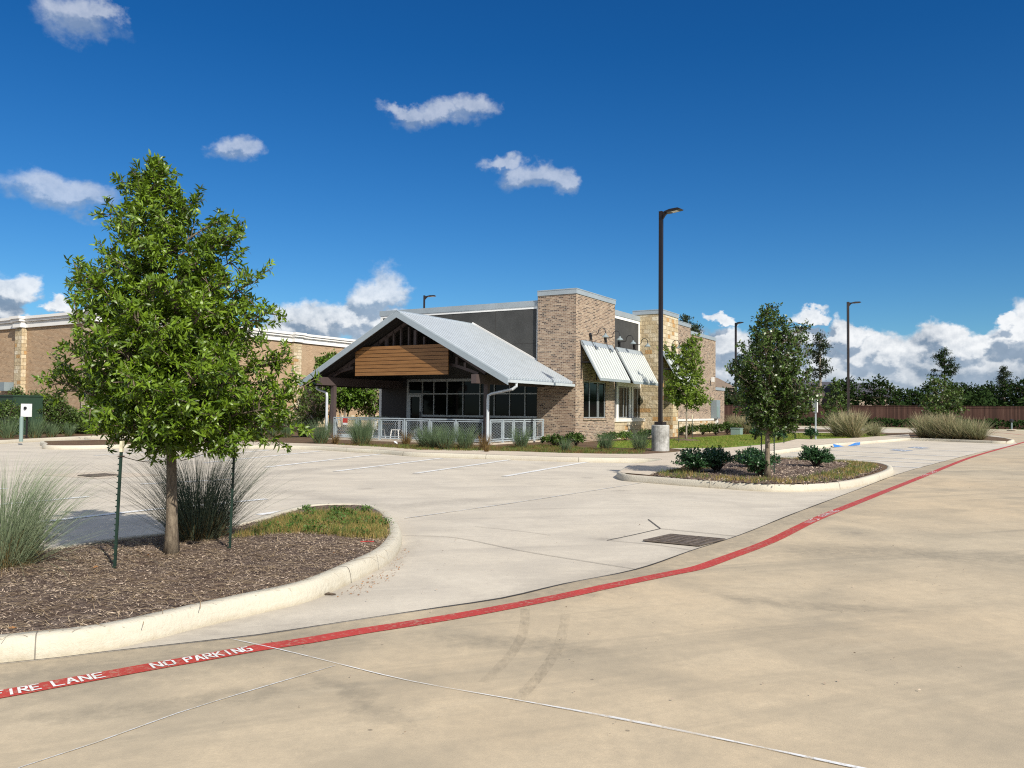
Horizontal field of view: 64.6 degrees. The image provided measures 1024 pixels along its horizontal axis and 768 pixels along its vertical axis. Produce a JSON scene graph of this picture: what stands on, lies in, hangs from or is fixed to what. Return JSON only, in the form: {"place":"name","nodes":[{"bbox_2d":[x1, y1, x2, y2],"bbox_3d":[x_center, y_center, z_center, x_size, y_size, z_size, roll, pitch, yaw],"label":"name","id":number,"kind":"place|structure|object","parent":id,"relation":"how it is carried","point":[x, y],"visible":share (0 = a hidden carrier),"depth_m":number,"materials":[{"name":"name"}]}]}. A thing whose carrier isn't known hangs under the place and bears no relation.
{"place":"outdoors","nodes":[
{"label":"outdoors","id":0,"kind":"place"},
{"bbox_2d":[0,426,1010,483],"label":"planting bed","id":1,"kind":"object","parent":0,"point":[295,438],"visible":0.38,"depth_m":37.46,"materials":[{"name":"green plant"}]},
{"bbox_2d":[0,415,18,438],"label":"grass clump","id":2,"kind":"object","parent":1,"relation":"on","point":[8,432],"visible":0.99,"depth_m":36.83,"materials":[{"name":"green plant"}]},
{"bbox_2d":[0,399,25,436],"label":"shrub","id":3,"kind":"object","parent":1,"relation":"on","point":[13,410],"visible":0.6,"depth_m":38.33,"materials":[{"name":"green plant"}]},
{"bbox_2d":[0,395,42,434],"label":"utility enclosure","id":4,"kind":"object","parent":1,"relation":"on","point":[36,401],"visible":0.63,"depth_m":41.65,"materials":[{"name":"green metal"}]},
{"bbox_2d":[21,404,31,437],"bbox_3d":[-22.458,1.702,37.426,0.420,1.580,0.250,0,-2,12],"label":"meter box","id":5,"kind":"object","parent":1,"relation":"on","point":[26,410],"visible":1,"depth_m":37.39,"materials":[{"name":"white plastic"}]},
{"bbox_2d":[11,412,49,437],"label":"grass clump","id":6,"kind":"object","parent":1,"relation":"on","point":[33,432],"visible":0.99,"depth_m":37.82,"materials":[{"name":"green plant"}]},
{"bbox_2d":[30,390,70,433],"bbox_3d":[-24.853,1.492,43.009,2.391,2.402,2.330,1,-2,0],"label":"shrub","id":7,"kind":"object","parent":1,"relation":"on","point":[47,406],"visible":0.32,"depth_m":42.61,"materials":[{"name":"green plant"}]},
{"bbox_2d":[42,420,62,436],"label":"grass clump","id":8,"kind":"object","parent":1,"relation":"on","point":[53,431],"visible":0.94,"depth_m":38.86,"materials":[{"name":"green plant"}]},
{"bbox_2d":[43,395,75,433],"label":"shrub","id":9,"kind":"object","parent":1,"relation":"on","point":[62,414],"visible":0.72,"depth_m":42.78,"materials":[{"name":"green plant"}]},
{"bbox_2d":[61,423,77,435],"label":"grass clump","id":10,"kind":"object","parent":1,"relation":"on","point":[68,431],"visible":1,"depth_m":39.86,"materials":[{"name":"green plant"}]},
{"bbox_2d":[66,412,105,433],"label":"shrub","id":11,"kind":"object","parent":1,"relation":"on","point":[79,424],"visible":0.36,"depth_m":43.47,"materials":[{"name":"green plant"}]},
{"bbox_2d":[0,310,378,426],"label":"shop building","id":12,"kind":"structure","parent":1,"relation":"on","point":[27,343],"depth_m":51.35,"materials":[{"name":"brick"}]},
{"bbox_2d":[289,386,329,427],"bbox_3d":[-14.846,1.677,60.074,2.784,3.216,3.246,2,-2,-37],"label":"crape myrtle","id":13,"kind":"object","parent":1,"relation":"on","point":[312,410],"visible":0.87,"depth_m":59.66,"materials":[{"name":"green plant"}]},
{"bbox_2d":[301,418,339,443],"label":"grass clump","id":14,"kind":"object","parent":1,"relation":"on","point":[320,437],"visible":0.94,"depth_m":34.37,"materials":[{"name":"green plant"}]},
{"bbox_2d":[313,349,337,426],"bbox_3d":[-13.373,0.305,60.014,2.738,5.969,2.702,1,-2,-28],"label":"crape myrtle","id":15,"kind":"object","parent":1,"relation":"on","point":[320,361],"visible":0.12,"depth_m":59.91,"materials":[{"name":"green plant"}]},
{"bbox_2d":[315,386,378,429],"bbox_3d":[-11.338,0.736,56.188,4.241,4.918,4.156,1,-2,0],"label":"crape myrtle","id":16,"kind":"object","parent":1,"relation":"on","point":[348,400],"visible":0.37,"depth_m":55.34,"materials":[{"name":"green plant"}]},
{"bbox_2d":[340,414,385,445],"bbox_3d":[-6.085,1.923,32.750,2.624,1.476,2.462,2,-2,-31],"label":"grass clump","id":17,"kind":"object","parent":1,"relation":"on","point":[362,435],"visible":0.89,"depth_m":32.77,"materials":[{"name":"green plant"}]},
{"bbox_2d":[356,389,378,427],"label":"crape myrtle","id":18,"kind":"object","parent":1,"relation":"on","point":[372,407],"visible":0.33,"depth_m":57.68,"materials":[{"name":"green plant"}]},
{"bbox_2d":[407,424,433,446],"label":"grass clump","id":19,"kind":"object","parent":1,"relation":"on","point":[421,441],"visible":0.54,"depth_m":31.14,"materials":[{"name":"green plant"}]},
{"bbox_2d":[409,422,451,448],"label":"grass clump","id":20,"kind":"object","parent":1,"relation":"on","point":[430,439],"visible":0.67,"depth_m":30.78,"materials":[{"name":"green plant"}]},
{"bbox_2d":[429,422,466,449],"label":"grass clump","id":21,"kind":"object","parent":1,"relation":"on","point":[447,443],"visible":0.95,"depth_m":30.09,"materials":[{"name":"green plant"}]},
{"bbox_2d":[438,422,485,449],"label":"grass clump","id":22,"kind":"object","parent":1,"relation":"on","point":[468,441],"visible":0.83,"depth_m":30.20,"materials":[{"name":"green plant"}]},
{"bbox_2d":[473,433,493,449],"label":"grass clump","id":23,"kind":"object","parent":1,"relation":"on","point":[482,445],"visible":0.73,"depth_m":30.05,"materials":[{"name":"plant"}]},
{"bbox_2d":[333,443,645,453],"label":"weedy grass","id":24,"kind":"structure","parent":1,"relation":"on","point":[512,448],"depth_m":30.31,"materials":[{"name":"green plant"}]},
{"bbox_2d":[298,288,724,444],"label":"restaurant building","id":25,"kind":"structure","parent":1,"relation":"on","point":[562,362],"depth_m":39.97,"materials":[{"name":"brick"}]},
{"bbox_2d":[408,395,421,435],"bbox_3d":[-5.172,1.668,43.160,0.865,2.200,0.146,-1,-2,31],"label":"patio door","id":26,"kind":"structure","parent":25,"relation":"in","point":[414,401],"depth_m":43.24,"materials":[{"name":"black glass"}]},
{"bbox_2d":[333,417,543,442],"bbox_3d":[-3.538,2.169,39.072,8.930,1.070,5.170,-1,-2,31],"label":"patio railing","id":27,"kind":"object","parent":25,"relation":"on","point":[380,433],"visible":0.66,"depth_m":37.08,"materials":[{"name":"metal"}]},
{"bbox_2d":[584,381,604,417],"bbox_3d":[4.050,0.791,40.189,0.060,1.790,2.618,-1,-2,31],"label":"window","id":28,"kind":"structure","parent":25,"relation":"in","point":[594,392],"depth_m":40.27,"materials":[{"name":"glass"}]},
{"bbox_2d":[618,387,628,417],"bbox_3d":[6.046,0.995,43.876,0.060,1.670,1.490,-1,-2,31],"label":"window","id":29,"kind":"structure","parent":25,"relation":"in","point":[623,403],"depth_m":43.78,"materials":[{"name":"silver metal"}]},
{"bbox_2d":[633,388,639,417],"bbox_3d":[7.118,1.062,45.686,0.060,1.670,1.538,-1,-2,31],"label":"window","id":30,"kind":"structure","parent":25,"relation":"in","point":[636,391],"depth_m":45.45,"materials":[{"name":"glass"}]},
{"bbox_2d":[502,424,538,447],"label":"grass clump","id":31,"kind":"object","parent":1,"relation":"on","point":[519,441],"visible":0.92,"depth_m":31.87,"materials":[{"name":"green plant"}]},
{"bbox_2d":[538,433,571,445],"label":"shrub","id":32,"kind":"object","parent":1,"relation":"on","point":[553,439],"visible":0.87,"depth_m":33.16,"materials":[{"name":"green plant"}]},
{"bbox_2d":[564,432,585,445],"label":"shrub","id":33,"kind":"object","parent":1,"relation":"on","point":[578,437],"visible":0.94,"depth_m":33.01,"materials":[{"name":"green plant"}]},
{"bbox_2d":[590,428,622,448],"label":"grass clump","id":34,"kind":"object","parent":1,"relation":"on","point":[606,444],"visible":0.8,"depth_m":30.81,"materials":[{"name":"green plant"}]},
{"bbox_2d":[623,427,659,450],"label":"grass clump","id":35,"kind":"object","parent":1,"relation":"on","point":[640,444],"visible":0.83,"depth_m":30.68,"materials":[{"name":"green plant"}]},
{"bbox_2d":[651,207,682,450],"bbox_3d":[5.865,-2.042,30.670,1.195,9.145,0.670,-1,-2,38],"label":"lamp post","id":36,"kind":"object","parent":1,"relation":"on","point":[660,440],"visible":0.99,"depth_m":30.73,"materials":[{"name":"brown metal"}]},
{"bbox_2d":[679,424,705,434],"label":"shrub","id":37,"kind":"object","parent":1,"relation":"on","point":[689,428],"visible":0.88,"depth_m":50.56,"materials":[{"name":"green plant"}]},
{"bbox_2d":[703,422,726,434],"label":"shrub","id":38,"kind":"object","parent":1,"relation":"on","point":[714,428],"visible":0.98,"depth_m":51.01,"materials":[{"name":"green plant"}]},
{"bbox_2d":[724,414,752,433],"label":"grass clump","id":39,"kind":"object","parent":1,"relation":"on","point":[746,428],"visible":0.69,"depth_m":55.52,"materials":[{"name":"beige plant"}]},
{"bbox_2d":[650,458,881,485],"bbox_3d":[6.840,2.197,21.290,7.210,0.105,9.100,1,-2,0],"label":"mulch bed","id":40,"kind":"object","parent":1,"relation":"on","point":[753,475],"visible":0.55,"depth_m":19.14,"materials":[{"name":"brown wood"}]},
{"bbox_2d":[671,445,713,471],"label":"shrub","id":41,"kind":"object","parent":40,"relation":"on","point":[694,461],"visible":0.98,"depth_m":19.08,"materials":[{"name":"green plant"}]},
{"bbox_2d":[699,445,735,470],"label":"shrub","id":42,"kind":"object","parent":40,"relation":"on","point":[719,458],"visible":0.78,"depth_m":19.39,"materials":[{"name":"green plant"}]},
{"bbox_2d":[733,446,764,466],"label":"shrub","id":43,"kind":"object","parent":40,"relation":"on","point":[757,451],"visible":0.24,"depth_m":21.07,"materials":[{"name":"green plant"}]},
{"bbox_2d":[733,451,782,475],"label":"shrub","id":44,"kind":"object","parent":40,"relation":"on","point":[755,463],"visible":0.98,"depth_m":18.15,"materials":[{"name":"green plant"}]},
{"bbox_2d":[655,455,879,483],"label":"weedy grass","id":45,"kind":"structure","parent":40,"relation":"on","point":[825,475],"depth_m":18.66,"materials":[{"name":"green plant"}]},
{"bbox_2d":[723,302,825,476],"bbox_3d":[5.827,0.114,18.058,2.146,3.918,1.963,0,-2,25],"label":"oak tree","id":46,"kind":"object","parent":40,"relation":"on","point":[770,413],"visible":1,"depth_m":17.81,"materials":[{"name":"green plant"}]},
{"bbox_2d":[797,445,835,466],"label":"shrub","id":47,"kind":"object","parent":40,"relation":"on","point":[815,456],"visible":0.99,"depth_m":21.39,"materials":[{"name":"green plant"}]},
{"bbox_2d":[820,377,852,422],"bbox_3d":[24.763,1.556,61.881,2.606,4.264,2.567,2,-2,-34],"label":"young tree","id":48,"kind":"object","parent":1,"relation":"on","point":[827,408],"visible":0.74,"depth_m":61.80,"materials":[{"name":"green plant"}]},
{"bbox_2d":[813,410,871,436],"bbox_3d":[20.343,2.738,50.671,4.054,2.476,4.266,1,-2,0],"label":"grass clump","id":49,"kind":"object","parent":1,"relation":"on","point":[832,425],"visible":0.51,"depth_m":50.54,"materials":[{"name":"beige plant"}]},
{"bbox_2d":[824,407,882,437],"bbox_3d":[20.418,2.576,48.802,4.430,2.489,4.368,2,-2,-40],"label":"grass clump","id":50,"kind":"object","parent":1,"relation":"on","point":[852,425],"visible":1,"depth_m":48.52,"materials":[{"name":"beige plant"}]},
{"bbox_2d":[863,421,889,435],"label":"grass clump","id":51,"kind":"object","parent":1,"relation":"on","point":[876,431],"visible":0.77,"depth_m":52.12,"materials":[{"name":"plant"}]},
{"bbox_2d":[898,411,941,437],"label":"grass clump","id":52,"kind":"object","parent":1,"relation":"on","point":[919,427],"visible":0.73,"depth_m":49.87,"materials":[{"name":"beige plant"}]},
{"bbox_2d":[915,411,946,438],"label":"grass clump","id":53,"kind":"object","parent":1,"relation":"on","point":[931,424],"visible":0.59,"depth_m":49.13,"materials":[{"name":"beige plant"}]},
{"bbox_2d":[916,374,968,421],"bbox_3d":[28.105,1.373,53.109,3.076,4.137,2.900,1,-2,0],"label":"young tree","id":54,"kind":"object","parent":1,"relation":"on","point":[934,398],"visible":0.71,"depth_m":52.72,"materials":[{"name":"green plant"}]},
{"bbox_2d":[929,410,977,438],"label":"grass clump","id":55,"kind":"object","parent":1,"relation":"on","point":[944,424],"visible":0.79,"depth_m":48.29,"materials":[{"name":"plant"}]},
{"bbox_2d":[942,415,987,438],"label":"grass clump","id":56,"kind":"object","parent":1,"relation":"on","point":[960,434],"visible":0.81,"depth_m":47.52,"materials":[{"name":"green plant"}]},
{"bbox_2d":[958,417,1007,439],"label":"grass clump","id":57,"kind":"object","parent":1,"relation":"on","point":[979,432],"visible":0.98,"depth_m":46.78,"materials":[{"name":"plant"}]},
{"bbox_2d":[0,427,1016,663],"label":"parking lot","id":58,"kind":"structure","parent":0,"point":[586,526],"depth_m":13.43,"materials":[{"name":"grey concrete"}]},
{"bbox_2d":[49,471,159,478],"bbox_3d":[-9.703,2.171,19.346,2.456,0.001,1.566,0,-2,26],"label":"concrete patch","id":59,"kind":"object","parent":58,"relation":"on","point":[102,477],"visible":0.5,"depth_m":19.33,"materials":[{"name":"beige concrete"}]},
{"bbox_2d":[40,439,199,449],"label":"kerb","id":60,"kind":"structure","parent":58,"relation":"on","point":[43,444],"depth_m":30.75,"materials":[{"name":"beige concrete"}]},
{"bbox_2d":[44,439,204,444],"bbox_3d":[-16.415,2.468,34.784,5.694,0.001,7.708,-1,-2,41],"label":"planting bed","id":61,"kind":"object","parent":58,"relation":"on","point":[80,442],"visible":0.43,"depth_m":33.39,"materials":[{"name":"soil"}]},
{"bbox_2d":[0,505,399,638],"bbox_3d":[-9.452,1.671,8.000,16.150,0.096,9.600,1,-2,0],"label":"mulch bed","id":62,"kind":"object","parent":58,"relation":"on","point":[74,611],"visible":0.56,"depth_m":7.14,"materials":[{"name":"brown wood"}]},
{"bbox_2d":[0,452,162,583],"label":"grass clump","id":63,"kind":"object","parent":62,"relation":"on","point":[19,543],"visible":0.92,"depth_m":7.54,"materials":[{"name":"green plant"}]},
{"bbox_2d":[112,441,160,567],"bbox_3d":[-3.528,1.145,7.787,0.091,1.221,0.796,0,-2,12],"label":"tree stake","id":64,"kind":"object","parent":62,"relation":"on","point":[118,494],"visible":0.91,"depth_m":7.42,"materials":[{"name":"green metal"}]},
{"bbox_2d":[30,149,321,555],"bbox_3d":[-3.332,-0.335,8.215,2.484,4.120,2.315,-1,-2,37],"label":"oak tree","id":65,"kind":"object","parent":62,"relation":"on","point":[161,402],"visible":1,"depth_m":7.85,"materials":[{"name":"green plant"}]},
{"bbox_2d":[61,434,313,550],"bbox_3d":[-3.642,1.324,9.131,3.388,1.577,3.486,1,-2,0],"label":"grass clump","id":66,"kind":"object","parent":62,"relation":"on","point":[198,519],"visible":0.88,"depth_m":9.08,"materials":[{"name":"green plant"}]},
{"bbox_2d":[180,439,235,548],"bbox_3d":[-3.133,1.047,8.366,0.583,1.461,0.067,2,-2,-32],"label":"tree stake","id":67,"kind":"object","parent":62,"relation":"on","point":[231,500],"visible":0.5,"depth_m":8.48,"materials":[{"name":"green metal"}]},
{"bbox_2d":[233,504,393,539],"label":"weedy grass","id":68,"kind":"structure","parent":62,"relation":"on","point":[329,532],"depth_m":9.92,"materials":[{"name":"green plant"}]},
{"bbox_2d":[0,503,401,662],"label":"kerb","id":69,"kind":"structure","parent":58,"relation":"on","point":[52,643],"depth_m":6.11,"materials":[{"name":"beige concrete"}]},
{"bbox_2d":[0,432,1014,491],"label":"kerb","id":70,"kind":"structure","parent":58,"relation":"on","point":[869,479],"depth_m":25.78,"materials":[{"name":"beige concrete"}]},
{"bbox_2d":[5,444,1017,662],"bbox_3d":[9.254,2.392,21.143,58.635,0.001,6.944,2,-3,-45],"label":"expansion joint","id":71,"kind":"object","parent":58,"relation":"on","point":[456,604],"visible":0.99,"depth_m":6.84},
{"bbox_2d":[643,534,724,545],"bbox_3d":[2.194,1.980,10.310,0.861,0.016,0.709,-1,-2,30],"label":"drain grate","id":72,"kind":"object","parent":58,"relation":"on","point":[681,539],"visible":1,"depth_m":10.27,"materials":[{"name":"grey metal"}]},
{"bbox_2d":[797,416,826,425],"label":"hedge shrub","id":73,"kind":"object","parent":58,"relation":"on","point":[809,420],"visible":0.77,"depth_m":90.36,"materials":[{"name":"green plant"}]},
{"bbox_2d":[865,417,898,426],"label":"hedge shrub","id":74,"kind":"object","parent":58,"relation":"on","point":[888,420],"visible":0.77,"depth_m":86.69,"materials":[{"name":"green plant"}]},
{"bbox_2d":[794,426,1023,430],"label":"kerb","id":75,"kind":"structure","parent":58,"relation":"on","point":[912,428],"depth_m":83.86,"materials":[{"name":"beige concrete"}]},
{"bbox_2d":[968,418,1010,428],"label":"hedge shrub","id":76,"kind":"object","parent":58,"relation":"on","point":[1004,423],"visible":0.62,"depth_m":81.43,"materials":[{"name":"green plant"}]},
{"bbox_2d":[0,431,1023,767],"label":"road","id":77,"kind":"structure","parent":0,"point":[758,647],"depth_m":5.04,"materials":[{"name":"beige concrete"}]},
{"bbox_2d":[18,665,334,767],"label":"sealant line","id":78,"kind":"object","parent":77,"relation":"on","point":[167,716],"visible":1,"depth_m":4.26,"materials":[{"name":"grey"}]},
{"bbox_2d":[0,442,1023,697],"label":"fire lane line","id":79,"kind":"object","parent":77,"relation":"on","point":[30,688],"visible":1,"depth_m":6.22,"materials":[{"name":"red paint"}]},
{"bbox_2d":[236,639,864,767],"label":"sealant line","id":80,"kind":"object","parent":77,"relation":"on","point":[839,763],"visible":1,"depth_m":4.26,"materials":[{"name":"white"}]},
{"bbox_2d":[0,0,1023,404],"label":"sky","id":81,"kind":"structure","parent":0,"point":[818,157],"materials":[{"name":"blue"}]},
{"bbox_2d":[237,434,909,474],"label":"sidewalk","id":82,"kind":"structure","parent":0,"point":[649,468],"depth_m":28.51,"materials":[{"name":"beige concrete"}]},
{"bbox_2d":[803,425,818,438],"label":"shrub","id":83,"kind":"object","parent":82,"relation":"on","point":[810,432],"visible":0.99,"depth_m":44.89,"materials":[{"name":"green plant"}]},
{"bbox_2d":[679,313,698,331],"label":"pine tree","id":84,"kind":"object","parent":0,"point":[685,318],"visible":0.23,"depth_m":100.02,"materials":[{"name":"green plant"}]},
{"bbox_2d":[597,433,884,447],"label":"lawn","id":85,"kind":"structure","parent":0,"point":[719,442],"depth_m":39.17,"materials":[{"name":"green plant"}]},
{"bbox_2d":[657,333,713,438],"bbox_3d":[8.935,0.130,41.581,2.508,5.510,2.458,2,-2,-41],"label":"maple tree","id":86,"kind":"object","parent":85,"relation":"on","point":[676,396],"visible":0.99,"depth_m":41.31,"materials":[{"name":"green plant"}]},
{"bbox_2d":[847,301,860,414],"bbox_3d":[23.355,-1.096,55.669,1.195,9.145,0.670,1,-2,0],"label":"lamp post","id":87,"kind":"object","parent":85,"relation":"on","point":[848,374],"visible":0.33,"depth_m":55.62,"materials":[{"name":"brown metal"}]},
{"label":"verge","id":88,"kind":"structure","parent":0,"visible":0},
{"bbox_2d":[716,378,733,394],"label":"house","id":89,"kind":"structure","parent":88,"relation":"on","point":[720,383],"depth_m":119.45,"materials":[{"name":"beige brick"}]},
{"bbox_2d":[795,382,832,404],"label":"house","id":90,"kind":"structure","parent":88,"relation":"on","point":[824,400],"depth_m":127.99,"materials":[{"name":"brick"}]},
{"bbox_2d":[803,330,836,404],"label":"pine tree","id":91,"kind":"object","parent":88,"relation":"on","point":[820,361],"visible":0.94,"depth_m":111.91,"materials":[{"name":"green plant"}]},
{"bbox_2d":[828,376,862,404],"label":"dense tree","id":92,"kind":"object","parent":88,"relation":"on","point":[852,388],"visible":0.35,"depth_m":115.22,"materials":[{"name":"green plant"}]},
{"bbox_2d":[824,383,889,405],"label":"house","id":93,"kind":"structure","parent":88,"relation":"on","point":[826,388],"depth_m":125.08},
{"bbox_2d":[724,405,1023,428],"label":"wooden fence","id":94,"kind":"object","parent":88,"relation":"on","point":[1008,413],"visible":0.16,"depth_m":88.26,"materials":[{"name":"brown wood"}]},
{"bbox_2d":[850,373,902,405],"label":"dense tree","id":95,"kind":"object","parent":88,"relation":"on","point":[880,397],"visible":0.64,"depth_m":109.49,"materials":[{"name":"green plant"}]},
{"bbox_2d":[888,387,918,405],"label":"dense tree","id":96,"kind":"object","parent":88,"relation":"on","point":[910,399],"visible":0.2,"depth_m":134.16,"materials":[{"name":"green plant"}]},
{"bbox_2d":[905,386,930,405],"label":"dense tree","id":97,"kind":"object","parent":88,"relation":"on","point":[918,395],"visible":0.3,"depth_m":134.02,"materials":[{"name":"green plant"}]},
{"bbox_2d":[916,380,940,404],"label":"dense tree","id":98,"kind":"object","parent":88,"relation":"on","point":[925,387],"visible":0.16,"depth_m":140.01,"materials":[{"name":"green plant"}]},
{"bbox_2d":[928,346,961,385],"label":"pine tree","id":99,"kind":"object","parent":88,"relation":"on","point":[941,357],"visible":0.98,"depth_m":149.64,"materials":[{"name":"green plant"}]},
{"bbox_2d":[897,384,1023,406],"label":"woods","id":100,"kind":"object","parent":88,"relation":"on","point":[982,397],"visible":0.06,"depth_m":119.87,"materials":[{"name":"green plant"}]},
{"bbox_2d":[990,381,1023,404],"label":"dense tree","id":101,"kind":"object","parent":88,"relation":"on","point":[1006,387],"visible":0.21,"depth_m":134.90,"materials":[{"name":"green plant"}]},
{"bbox_2d":[998,376,1023,405],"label":"dense tree","id":102,"kind":"object","parent":88,"relation":"on","point":[1020,391],"visible":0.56,"depth_m":130.45,"materials":[{"name":"green plant"}]},
{"label":"ground","id":103,"kind":"structure","parent":0,"visible":0},
{"bbox_2d":[994,365,1013,398],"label":"pine tree","id":104,"kind":"object","parent":103,"relation":"on","point":[1005,374],"visible":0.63,"depth_m":149.89,"materials":[{"name":"green plant"}]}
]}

